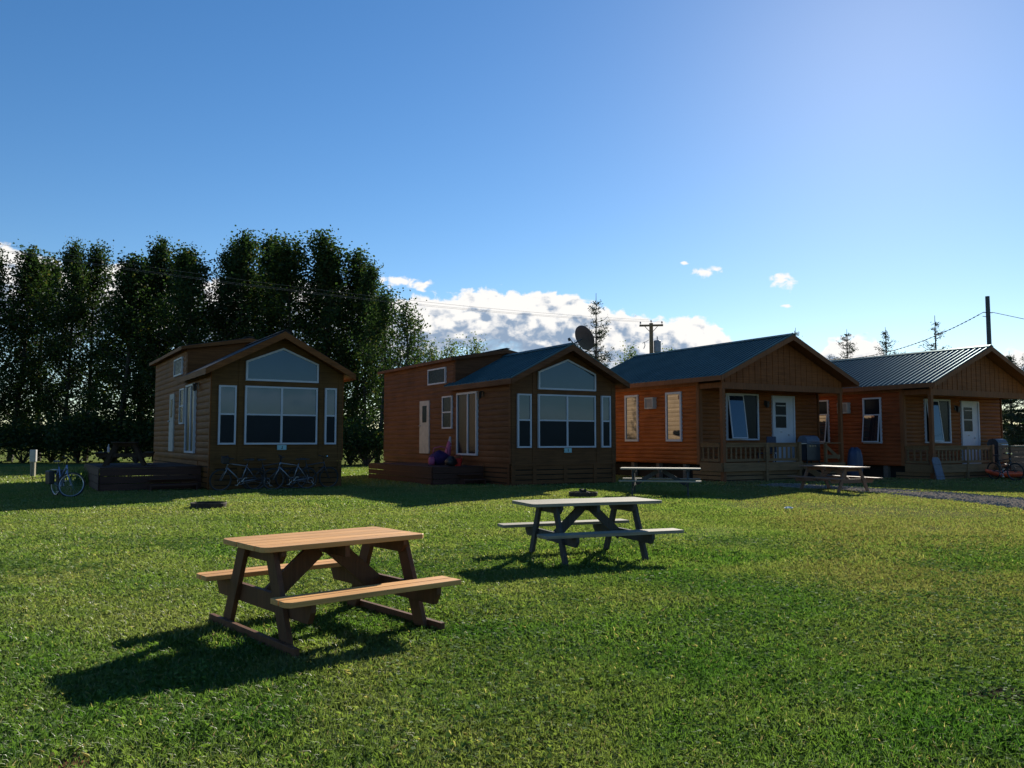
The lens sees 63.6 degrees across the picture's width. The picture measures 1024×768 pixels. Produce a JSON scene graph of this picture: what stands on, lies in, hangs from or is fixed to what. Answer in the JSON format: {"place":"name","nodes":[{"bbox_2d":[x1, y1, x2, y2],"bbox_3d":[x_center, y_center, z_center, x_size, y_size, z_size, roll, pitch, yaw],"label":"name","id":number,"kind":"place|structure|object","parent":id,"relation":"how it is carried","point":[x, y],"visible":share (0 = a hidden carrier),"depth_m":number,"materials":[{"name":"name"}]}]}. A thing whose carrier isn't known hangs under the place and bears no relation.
{"place":"outdoors","nodes":[
{"label":"outdoors","id":0,"kind":"place"},
{"bbox_2d":[1,251,631,321],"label":"cable","id":1,"kind":"object","parent":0,"point":[285,290],"visible":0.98,"depth_m":42.61,"materials":[{"name":"metal"}]},
{"bbox_2d":[1,244,641,319],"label":"cable","id":2,"kind":"object","parent":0,"point":[294,286],"visible":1,"depth_m":43.11,"materials":[{"name":"metal"}]},
{"bbox_2d":[0,446,1023,767],"bbox_3d":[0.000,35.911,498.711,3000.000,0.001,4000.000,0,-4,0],"label":"ground","id":3,"kind":"structure","parent":0,"point":[728,532],"depth_m":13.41,"materials":[{"name":"green plant"}]},
{"bbox_2d":[0,243,42,416],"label":"poplar tree","id":4,"kind":"object","parent":3,"relation":"on","point":[3,283],"visible":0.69,"depth_m":59.41,"materials":[{"name":"green plant"}]},
{"bbox_2d":[0,408,64,463],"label":"shrub","id":5,"kind":"object","parent":3,"relation":"on","point":[11,442],"visible":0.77,"depth_m":55.16,"materials":[{"name":"green plant"}]},
{"bbox_2d":[29,450,36,476],"bbox_3d":[-20.109,3.329,34.667,0.240,1.130,0.185,1,-4,-8],"label":"utility post","id":6,"kind":"object","parent":3,"relation":"on","point":[33,458],"visible":0.93,"depth_m":34.60,"materials":[{"name":"grey wood"}]},
{"bbox_2d":[0,252,87,459],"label":"poplar tree","id":7,"kind":"object","parent":3,"relation":"on","point":[56,269],"visible":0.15,"depth_m":63.35,"materials":[{"name":"green plant"}]},
{"bbox_2d":[0,239,88,461],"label":"poplar tree","id":8,"kind":"object","parent":3,"relation":"on","point":[31,270],"visible":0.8,"depth_m":59.78,"materials":[{"name":"green plant"}]},
{"bbox_2d":[1,400,98,462],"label":"shrub","id":9,"kind":"object","parent":3,"relation":"on","point":[49,459],"visible":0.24,"depth_m":56.90,"materials":[{"name":"green plant"}]},
{"bbox_2d":[45,456,84,496],"bbox_3d":[-12.150,2.488,22.340,1.561,1.106,0.576,-4,-2,42],"label":"bicycle","id":10,"kind":"object","parent":3,"relation":"on","point":[60,476],"visible":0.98,"depth_m":22.31,"materials":[{"name":"blue paint"}]},
{"bbox_2d":[23,236,116,461],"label":"poplar tree","id":11,"kind":"object","parent":3,"relation":"on","point":[75,275],"visible":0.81,"depth_m":59.64,"materials":[{"name":"green plant"}]},
{"bbox_2d":[53,753,102,767],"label":"bare soil","id":12,"kind":"structure","parent":3,"relation":"on","point":[64,762],"depth_m":3.86,"materials":[{"name":"brown soil"}]},
{"bbox_2d":[30,239,127,460],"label":"poplar tree","id":13,"kind":"object","parent":3,"relation":"on","point":[96,253],"visible":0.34,"depth_m":62.34,"materials":[{"name":"green plant"}]},
{"bbox_2d":[23,404,134,463],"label":"shrub","id":14,"kind":"object","parent":3,"relation":"on","point":[70,438],"visible":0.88,"depth_m":54.14,"materials":[{"name":"green plant"}]},
{"bbox_2d":[31,464,161,487],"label":"weeds","id":15,"kind":"object","parent":3,"relation":"on","point":[78,479],"visible":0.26,"depth_m":27.13,"materials":[{"name":"green plant"}]},
{"bbox_2d":[47,395,154,462],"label":"shrub","id":16,"kind":"object","parent":3,"relation":"on","point":[91,419],"visible":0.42,"depth_m":55.38,"materials":[{"name":"green plant"}]},
{"bbox_2d":[57,247,168,462],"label":"poplar tree","id":17,"kind":"object","parent":3,"relation":"on","point":[130,281],"visible":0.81,"depth_m":57.58,"materials":[{"name":"green plant"}]},
{"bbox_2d":[82,400,154,462],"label":"shrub","id":18,"kind":"object","parent":3,"relation":"on","point":[136,436],"visible":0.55,"depth_m":55.44,"materials":[{"name":"green plant"}]},
{"bbox_2d":[70,254,174,427],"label":"poplar tree","id":19,"kind":"object","parent":3,"relation":"on","point":[117,387],"visible":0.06,"depth_m":61.14,"materials":[{"name":"green plant"}]},
{"bbox_2d":[119,407,153,461],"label":"shrub","id":20,"kind":"object","parent":3,"relation":"on","point":[152,429],"visible":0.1,"depth_m":55.73,"materials":[{"name":"green plant"}]},
{"bbox_2d":[84,462,200,490],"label":"deck","id":21,"kind":"structure","parent":3,"relation":"on","point":[178,473],"depth_m":24.99,"materials":[{"name":"brown wood"}]},
{"bbox_2d":[94,442,154,465],"bbox_3d":[-12.338,2.225,26.366,1.658,0.750,1.805,2,-4,-21],"label":"picnic table","id":22,"kind":"object","parent":21,"relation":"on","point":[112,453],"visible":0.97,"depth_m":25.88,"materials":[{"name":"brown wood"}]},
{"bbox_2d":[112,231,198,461],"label":"poplar tree","id":23,"kind":"object","parent":3,"relation":"on","point":[160,252],"visible":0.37,"depth_m":60.25,"materials":[{"name":"green plant"}]},
{"bbox_2d":[126,247,220,418],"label":"poplar tree","id":24,"kind":"object","parent":3,"relation":"on","point":[161,348],"visible":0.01,"depth_m":61.03,"materials":[{"name":"green plant"}]},
{"bbox_2d":[120,239,255,405],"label":"poplar tree","id":25,"kind":"object","parent":3,"relation":"on","point":[182,301],"visible":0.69,"depth_m":57.17,"materials":[{"name":"green plant"}]},
{"bbox_2d":[190,501,226,508],"bbox_3d":[-6.787,2.713,18.477,0.780,0.130,0.780,2,-4,-23],"label":"fire ring","id":26,"kind":"object","parent":3,"relation":"on","point":[209,504],"visible":0.87,"depth_m":18.22,"materials":[{"name":"metal"}]},
{"bbox_2d":[186,235,264,341],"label":"poplar tree","id":27,"kind":"object","parent":3,"relation":"on","point":[224,259],"visible":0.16,"depth_m":61.29,"materials":[{"name":"green plant"}]},
{"bbox_2d":[209,455,266,490],"bbox_3d":[-8.234,2.697,24.878,1.716,1.048,0.590,2,2,-31],"label":"bicycle","id":28,"kind":"object","parent":3,"relation":"on","point":[225,459],"visible":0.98,"depth_m":24.78,"materials":[{"name":"silver metal"}]},
{"bbox_2d":[202,225,292,342],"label":"poplar tree","id":29,"kind":"object","parent":3,"relation":"on","point":[246,251],"visible":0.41,"depth_m":59.19,"materials":[{"name":"green plant"}]},
{"bbox_2d":[149,329,355,489],"bbox_3d":[-10.218,1.008,30.781,4.705,5.285,11.976,2,-5,-31],"label":"cabin","id":30,"kind":"object","parent":3,"relation":"on","point":[269,398],"visible":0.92,"depth_m":26.32,"materials":[{"name":"brown wood"}]},
{"bbox_2d":[168,394,174,450],"bbox_3d":[-12.689,1.438,30.721,0.121,2.120,0.897,2,-5,-31],"label":"door","id":31,"kind":"structure","parent":30,"relation":"in","point":[172,397],"depth_m":30.58,"materials":[{"name":"white paint"}]},
{"bbox_2d":[173,357,183,376],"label":"window","id":32,"kind":"structure","parent":30,"relation":"in","point":[178,363],"depth_m":29.84,"materials":[{"name":"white glass"}]},
{"bbox_2d":[178,388,184,423],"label":"window","id":33,"kind":"structure","parent":30,"relation":"in","point":[181,391],"depth_m":28.98,"materials":[{"name":"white glass"}]},
{"bbox_2d":[184,384,196,452],"bbox_3d":[-10.750,1.152,27.597,0.087,2.300,1.573,2,-5,-31],"label":"sliding door","id":34,"kind":"structure","parent":30,"relation":"in","point":[190,395],"depth_m":27.52,"materials":[{"name":"clear glass"}]},
{"bbox_2d":[217,385,236,444],"bbox_3d":[-8.705,0.944,25.234,0.521,1.810,0.072,2,-5,-31],"label":"window","id":35,"kind":"structure","parent":30,"relation":"in","point":[227,402],"depth_m":25.22,"materials":[{"name":"clear glass"}]},
{"bbox_2d":[244,386,317,444],"bbox_3d":[-7.279,0.999,26.107,2.297,1.820,0.073,2,-5,-31],"label":"window","id":36,"kind":"structure","parent":30,"relation":"in","point":[272,415],"depth_m":26.07,"materials":[{"name":"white glass"}]},
{"bbox_2d":[245,348,318,382],"bbox_3d":[-7.267,-0.606,26.225,2.306,1.080,0.072,2,-5,-31],"label":"gable window","id":37,"kind":"structure","parent":30,"relation":"in","point":[285,365],"depth_m":26.20,"materials":[{"name":"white glass"}]},
{"bbox_2d":[324,388,336,443],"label":"window","id":38,"kind":"structure","parent":30,"relation":"in","point":[330,409],"depth_m":26.93,"materials":[{"name":"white glass"}]},
{"bbox_2d":[212,228,315,344],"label":"poplar tree","id":39,"kind":"object","parent":3,"relation":"on","point":[274,238],"visible":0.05,"depth_m":62.86,"materials":[{"name":"green plant"}]},
{"bbox_2d":[241,454,296,489],"bbox_3d":[-7.472,2.737,25.463,1.713,1.054,0.584,2,4,-31],"label":"bicycle","id":40,"kind":"object","parent":3,"relation":"on","point":[260,472],"visible":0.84,"depth_m":25.42,"materials":[{"name":"paint"}]},
{"bbox_2d":[262,456,316,489],"bbox_3d":[-6.829,2.730,25.419,0.560,1.050,1.632,-4,-5,42],"label":"bicycle","id":41,"kind":"object","parent":3,"relation":"on","point":[281,472],"visible":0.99,"depth_m":25.40,"materials":[{"name":"silver metal"}]},
{"bbox_2d":[235,231,355,399],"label":"poplar tree","id":42,"kind":"object","parent":3,"relation":"on","point":[286,262],"visible":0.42,"depth_m":58.68,"materials":[{"name":"green plant"}]},
{"bbox_2d":[286,455,338,488],"bbox_3d":[-6.289,2.769,26.065,1.653,1.063,0.570,1,-4,-17],"label":"bicycle","id":43,"kind":"object","parent":3,"relation":"on","point":[324,467],"visible":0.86,"depth_m":26.06,"materials":[{"name":"paint"}]},
{"bbox_2d":[267,225,371,418],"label":"poplar tree","id":44,"kind":"object","parent":3,"relation":"on","point":[326,258],"visible":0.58,"depth_m":59.66,"materials":[{"name":"green plant"}]},
{"bbox_2d":[286,253,356,404],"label":"poplar tree","id":45,"kind":"object","parent":3,"relation":"on","point":[324,325],"visible":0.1,"depth_m":61.58,"materials":[{"name":"green plant"}]},
{"bbox_2d":[196,527,460,658],"bbox_3d":[-1.506,1.596,6.637,1.468,0.740,1.694,3,-5,-41],"label":"picnic table","id":46,"kind":"object","parent":3,"relation":"on","point":[346,563],"visible":0.91,"depth_m":6.47,"materials":[{"name":"brown wood"}]},
{"bbox_2d":[315,241,403,459],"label":"poplar tree","id":47,"kind":"object","parent":3,"relation":"on","point":[357,258],"visible":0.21,"depth_m":60.94,"materials":[{"name":"green plant"}]},
{"bbox_2d":[339,406,383,464],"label":"shrub","id":48,"kind":"object","parent":3,"relation":"on","point":[345,432],"visible":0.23,"depth_m":51.21,"materials":[{"name":"green plant"}]},
{"bbox_2d":[343,410,383,465],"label":"shrub","id":49,"kind":"object","parent":3,"relation":"on","point":[375,445],"visible":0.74,"depth_m":49.69,"materials":[{"name":"green plant"}]},
{"bbox_2d":[332,259,395,460],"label":"poplar tree","id":50,"kind":"object","parent":3,"relation":"on","point":[368,280],"visible":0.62,"depth_m":58.84,"materials":[{"name":"green plant"}]},
{"bbox_2d":[344,286,426,462],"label":"broadleaf tree","id":51,"kind":"object","parent":3,"relation":"on","point":[380,323],"visible":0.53,"depth_m":54.69,"materials":[{"name":"green plant"}]},
{"bbox_2d":[367,289,434,428],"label":"broadleaf tree","id":52,"kind":"object","parent":3,"relation":"on","point":[410,322],"visible":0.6,"depth_m":51.99,"materials":[{"name":"green plant"}]},
{"bbox_2d":[405,315,434,364],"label":"spruce tree","id":53,"kind":"object","parent":3,"relation":"on","point":[421,347],"visible":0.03,"depth_m":54.28,"materials":[{"name":"green plant"}]},
{"bbox_2d":[368,462,485,484],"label":"deck","id":54,"kind":"structure","parent":3,"relation":"on","point":[457,472],"depth_m":28.81,"materials":[{"name":"brown wood"}]},
{"bbox_2d":[428,446,448,464],"bbox_3d":[-2.725,2.655,30.501,0.921,0.733,0.533,2,-5,-30],"label":"bag","id":55,"kind":"object","parent":54,"relation":"on","point":[439,457],"visible":0.91,"depth_m":30.30,"materials":[{"name":"purple fabric"}]},
{"bbox_2d":[421,335,441,361],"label":"broadleaf tree","id":56,"kind":"object","parent":3,"relation":"on","point":[432,352],"visible":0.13,"depth_m":58.21,"materials":[{"name":"green plant"}]},
{"bbox_2d":[436,334,466,358],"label":"broadleaf tree","id":57,"kind":"object","parent":3,"relation":"on","point":[453,350],"visible":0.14,"depth_m":62.08,"materials":[{"name":"green plant"}]},
{"bbox_2d":[457,331,487,355],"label":"broadleaf tree","id":58,"kind":"object","parent":3,"relation":"on","point":[474,347],"visible":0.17,"depth_m":62.20,"materials":[{"name":"green plant"}]},
{"bbox_2d":[377,342,629,485],"bbox_3d":[-1.005,1.314,33.460,4.876,5.285,12.410,2,-5,-30],"label":"cabin","id":59,"kind":"object","parent":3,"relation":"on","point":[540,416],"visible":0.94,"depth_m":29.06,"materials":[{"name":"brown wood"}]},
{"bbox_2d":[419,401,429,453],"bbox_3d":[-3.568,1.747,33.464,0.125,2.120,0.930,2,-5,-30],"label":"door","id":60,"kind":"structure","parent":59,"relation":"in","point":[424,417],"depth_m":33.41,"materials":[{"name":"white paint"}]},
{"bbox_2d":[427,367,446,385],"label":"window","id":61,"kind":"structure","parent":59,"relation":"in","point":[435,376],"depth_m":32.61,"materials":[{"name":"clear glass"}]},
{"bbox_2d":[442,396,452,428],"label":"window","id":62,"kind":"structure","parent":59,"relation":"in","point":[447,401],"depth_m":31.63,"materials":[{"name":"clear glass"}]},
{"bbox_2d":[456,391,478,455],"bbox_3d":[-1.642,1.451,30.177,0.090,2.300,1.630,2,-5,-30],"label":"sliding door","id":63,"kind":"structure","parent":59,"relation":"in","point":[467,416],"depth_m":30.14,"materials":[{"name":"glass"}]},
{"bbox_2d":[517,394,531,447],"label":"window","id":64,"kind":"structure","parent":59,"relation":"in","point":[524,401],"depth_m":27.67,"materials":[{"name":"clear glass"}]},
{"bbox_2d":[537,394,595,447],"bbox_3d":[1.911,1.287,28.538,2.380,1.820,0.075,2,-5,-30],"label":"window","id":65,"kind":"structure","parent":59,"relation":"in","point":[563,421],"depth_m":28.50,"materials":[{"name":"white glass"}]},
{"bbox_2d":[538,359,595,390],"bbox_3d":[1.925,-0.318,28.657,2.390,1.080,0.074,2,-5,-30],"label":"gable window","id":66,"kind":"structure","parent":59,"relation":"in","point":[566,374],"depth_m":28.64,"materials":[{"name":"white glass"}]},
{"bbox_2d":[568,325,594,351],"bbox_3d":[2.390,-1.434,29.487,1.062,1.295,0.797,0,-4,0],"label":"satellite dish","id":67,"kind":"object","parent":59,"relation":"on","point":[584,336],"visible":0.91,"depth_m":29.40,"materials":[{"name":"grey metal"}]},
{"bbox_2d":[601,396,610,446],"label":"window","id":68,"kind":"structure","parent":59,"relation":"in","point":[605,400],"depth_m":29.35,"materials":[{"name":"clear glass"}]},
{"bbox_2d":[0,534,1023,767],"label":"clover","id":69,"kind":"object","parent":3,"relation":"on","point":[1000,699],"visible":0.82,"depth_m":6.59,"materials":[{"name":"green plant"}]},
{"bbox_2d":[569,488,596,497],"bbox_3d":[1.918,2.934,22.302,0.780,0.216,0.780,2,-4,-23],"label":"fire ring","id":70,"kind":"object","parent":3,"relation":"on","point":[582,492],"visible":0.88,"depth_m":22.05,"materials":[{"name":"metal"}]},
{"bbox_2d":[498,497,683,565],"bbox_3d":[0.964,1.869,10.637,1.879,0.735,1.615,2,-4,-21],"label":"picnic table","id":71,"kind":"object","parent":3,"relation":"on","point":[606,526],"visible":0.97,"depth_m":10.50,"materials":[{"name":"grey wood"}]},
{"bbox_2d":[574,301,615,366],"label":"spruce tree","id":72,"kind":"object","parent":3,"relation":"on","point":[595,351],"visible":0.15,"depth_m":47.20,"materials":[{"name":"green plant"}]},
{"bbox_2d":[615,340,639,364],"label":"broadleaf tree","id":73,"kind":"object","parent":3,"relation":"on","point":[630,355],"visible":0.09,"depth_m":66.34,"materials":[{"name":"green plant"}]},
{"bbox_2d":[639,320,662,352],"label":"utility pole","id":74,"kind":"object","parent":3,"relation":"on","point":[657,345],"visible":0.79,"depth_m":59.20,"materials":[{"name":"brown wood"}]},
{"bbox_2d":[4,250,652,321],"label":"cable","id":75,"kind":"object","parent":74,"relation":"attached to","point":[304,291],"visible":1,"depth_m":43.07,"materials":[{"name":"metal"}]},
{"bbox_2d":[619,467,700,495],"bbox_3d":[4.149,2.719,23.068,2.206,0.750,1.658,-1,-4,12],"label":"picnic table","id":76,"kind":"object","parent":3,"relation":"on","point":[648,478],"visible":0.95,"depth_m":22.91,"materials":[{"name":"grey wood"}]},
{"bbox_2d":[611,333,858,481],"bbox_3d":[8.545,1.192,35.332,7.536,5.785,10.330,2,-5,-30],"label":"cabin","id":77,"kind":"object","parent":3,"relation":"on","point":[719,412],"visible":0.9,"depth_m":32.49,"materials":[{"name":"orange wood"}]},
{"bbox_2d":[624,395,638,440],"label":"window","id":78,"kind":"structure","parent":77,"relation":"in","point":[631,403],"depth_m":34.69,"materials":[{"name":"glass"}]},
{"bbox_2d":[665,391,682,440],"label":"window","id":79,"kind":"structure","parent":77,"relation":"in","point":[673,400],"depth_m":32.43,"materials":[{"name":"white glass"}]},
{"bbox_2d":[725,393,759,439],"bbox_3d":[9.078,1.280,32.207,1.730,1.820,0.315,2,-5,-30],"label":"window","id":80,"kind":"structure","parent":77,"relation":"in","point":[742,410],"depth_m":32.10,"materials":[{"name":"clear glass"}]},
{"bbox_2d":[758,437,776,461],"bbox_3d":[9.924,2.573,32.140,0.520,1.050,0.500,2,-5,-30],"label":"chair","id":81,"kind":"object","parent":77,"relation":"on","point":[770,439],"visible":0.36,"depth_m":31.98,"materials":[{"name":"blue fabric"}]},
{"bbox_2d":[771,396,795,461],"bbox_3d":[11.003,1.832,33.388,1.280,2.700,0.133,2,-5,-30],"label":"door","id":82,"kind":"structure","parent":77,"relation":"in","point":[783,407],"depth_m":33.41,"materials":[{"name":"white plastic"}]},
{"bbox_2d":[798,436,822,462],"bbox_3d":[11.921,2.624,33.081,1.440,1.118,0.563,2,-5,-30],"label":"barbecue","id":83,"kind":"object","parent":77,"relation":"on","point":[810,445],"visible":0.82,"depth_m":32.89,"materials":[{"name":"black metal"}]},
{"bbox_2d":[787,465,882,492],"bbox_3d":[9.659,2.840,24.815,1.658,0.750,2.204,2,-4,-22],"label":"picnic table","id":84,"kind":"object","parent":3,"relation":"on","point":[834,479],"visible":0.94,"depth_m":24.42,"materials":[{"name":"grey wood"}]},
{"bbox_2d":[827,333,858,358],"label":"spruce tree","id":85,"kind":"object","parent":3,"relation":"on","point":[848,351],"visible":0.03,"depth_m":48.23,"materials":[{"name":"green plant"}]},
{"bbox_2d":[847,447,862,478],"bbox_3d":[12.608,2.970,30.405,0.700,1.295,0.517,2,-5,-30],"label":"barbecue","id":86,"kind":"object","parent":3,"relation":"on","point":[855,457],"visible":0.62,"depth_m":30.22,"materials":[{"name":"blue fabric"}]},
{"bbox_2d":[874,329,904,355],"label":"spruce tree","id":87,"kind":"object","parent":3,"relation":"on","point":[885,343],"visible":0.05,"depth_m":50.27,"materials":[{"name":"green plant"}]},
{"bbox_2d":[819,344,1023,478],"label":"cabin","id":88,"kind":"object","parent":3,"relation":"on","point":[908,415],"visible":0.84,"depth_m":34.25,"materials":[{"name":"red wood"}]},
{"bbox_2d":[819,400,829,442],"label":"window","id":89,"kind":"structure","parent":88,"relation":"in","point":[823,404],"depth_m":36.38,"materials":[{"name":"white glass"}]},
{"bbox_2d":[862,397,882,442],"bbox_3d":[14.945,1.519,34.363,0.249,1.900,0.860,2,-5,-30],"label":"window","id":90,"kind":"structure","parent":88,"relation":"in","point":[871,407],"depth_m":34.32,"materials":[{"name":"clear glass"}]},
{"bbox_2d":[923,399,951,442],"bbox_3d":[17.732,1.537,34.195,1.730,1.820,0.298,2,-5,-30],"label":"window","id":91,"kind":"structure","parent":88,"relation":"in","point":[942,408],"depth_m":34.17,"materials":[{"name":"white glass"}]},
{"bbox_2d":[960,401,980,463],"bbox_3d":[19.661,2.089,35.368,1.280,2.700,0.133,2,-5,-30],"label":"door","id":92,"kind":"structure","parent":88,"relation":"in","point":[969,410],"depth_m":35.37,"materials":[{"name":"white plastic"}]},
{"bbox_2d":[987,439,1008,464],"bbox_3d":[20.709,2.886,35.136,0.760,1.118,0.563,2,-5,-30],"label":"barbecue","id":93,"kind":"object","parent":88,"relation":"on","point":[1000,447],"visible":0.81,"depth_m":34.94,"materials":[{"name":"grey metal"}]},
{"bbox_2d":[918,315,951,350],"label":"spruce tree","id":94,"kind":"object","parent":3,"relation":"on","point":[935,338],"visible":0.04,"depth_m":46.24,"materials":[{"name":"green plant"}]},
{"bbox_2d":[932,457,944,479],"bbox_3d":[16.387,3.260,31.747,0.480,0.881,0.247,2,-5,-30],"label":"leaning board","id":95,"kind":"object","parent":3,"relation":"on","point":[938,469],"visible":0.92,"depth_m":31.72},
{"bbox_2d":[982,296,992,344],"bbox_3d":[21.491,0.038,37.094,0.429,8.030,0.218,-2,-4,22],"label":"utility pole","id":96,"kind":"object","parent":3,"relation":"on","point":[988,319],"visible":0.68,"depth_m":37.23,"materials":[{"name":"brown wood"}]},
{"bbox_2d":[828,312,982,359],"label":"cable","id":97,"kind":"object","parent":96,"relation":"attached to","point":[911,344],"visible":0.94,"depth_m":40.10,"materials":[{"name":"metal"}]},
{"bbox_2d":[960,686,1023,704],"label":"bare soil","id":98,"kind":"structure","parent":3,"relation":"on","point":[999,689],"depth_m":4.90,"materials":[{"name":"brown soil"}]},
{"bbox_2d":[985,469,1022,476],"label":"kayak","id":99,"kind":"object","parent":3,"relation":"on","point":[1011,473],"visible":0.73,"depth_m":32.48,"materials":[{"name":"red plastic"}]},
{"bbox_2d":[987,452,1023,480],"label":"bicycle","id":100,"kind":"object","parent":3,"relation":"on","point":[1008,465],"visible":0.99,"depth_m":31.45,"materials":[{"name":"paint"}]},
{"bbox_2d":[1002,355,1023,463],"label":"spruce tree","id":101,"kind":"object","parent":3,"relation":"on","point":[1005,417],"visible":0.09,"depth_m":49.86,"materials":[{"name":"green plant"}]},
{"bbox_2d":[1003,356,1023,463],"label":"tree","id":102,"kind":"object","parent":3,"relation":"on","point":[1018,417],"visible":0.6,"depth_m":47.24,"materials":[{"name":"green plant"}]},
{"bbox_2d":[1008,445,1023,478],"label":"wooden fence","id":103,"kind":"object","parent":3,"relation":"on","point":[1017,456],"visible":0.76,"depth_m":32.85,"materials":[{"name":"brown wood"}]},
{"bbox_2d":[0,0,1023,428],"label":"sky","id":104,"kind":"structure","parent":0,"point":[712,171],"materials":[{"name":"blue"}]},
{"bbox_2d":[758,483,1023,509],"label":"path","id":105,"kind":"structure","parent":0,"point":[941,495],"depth_m":22.42,"materials":[{"name":"grey gravel"}]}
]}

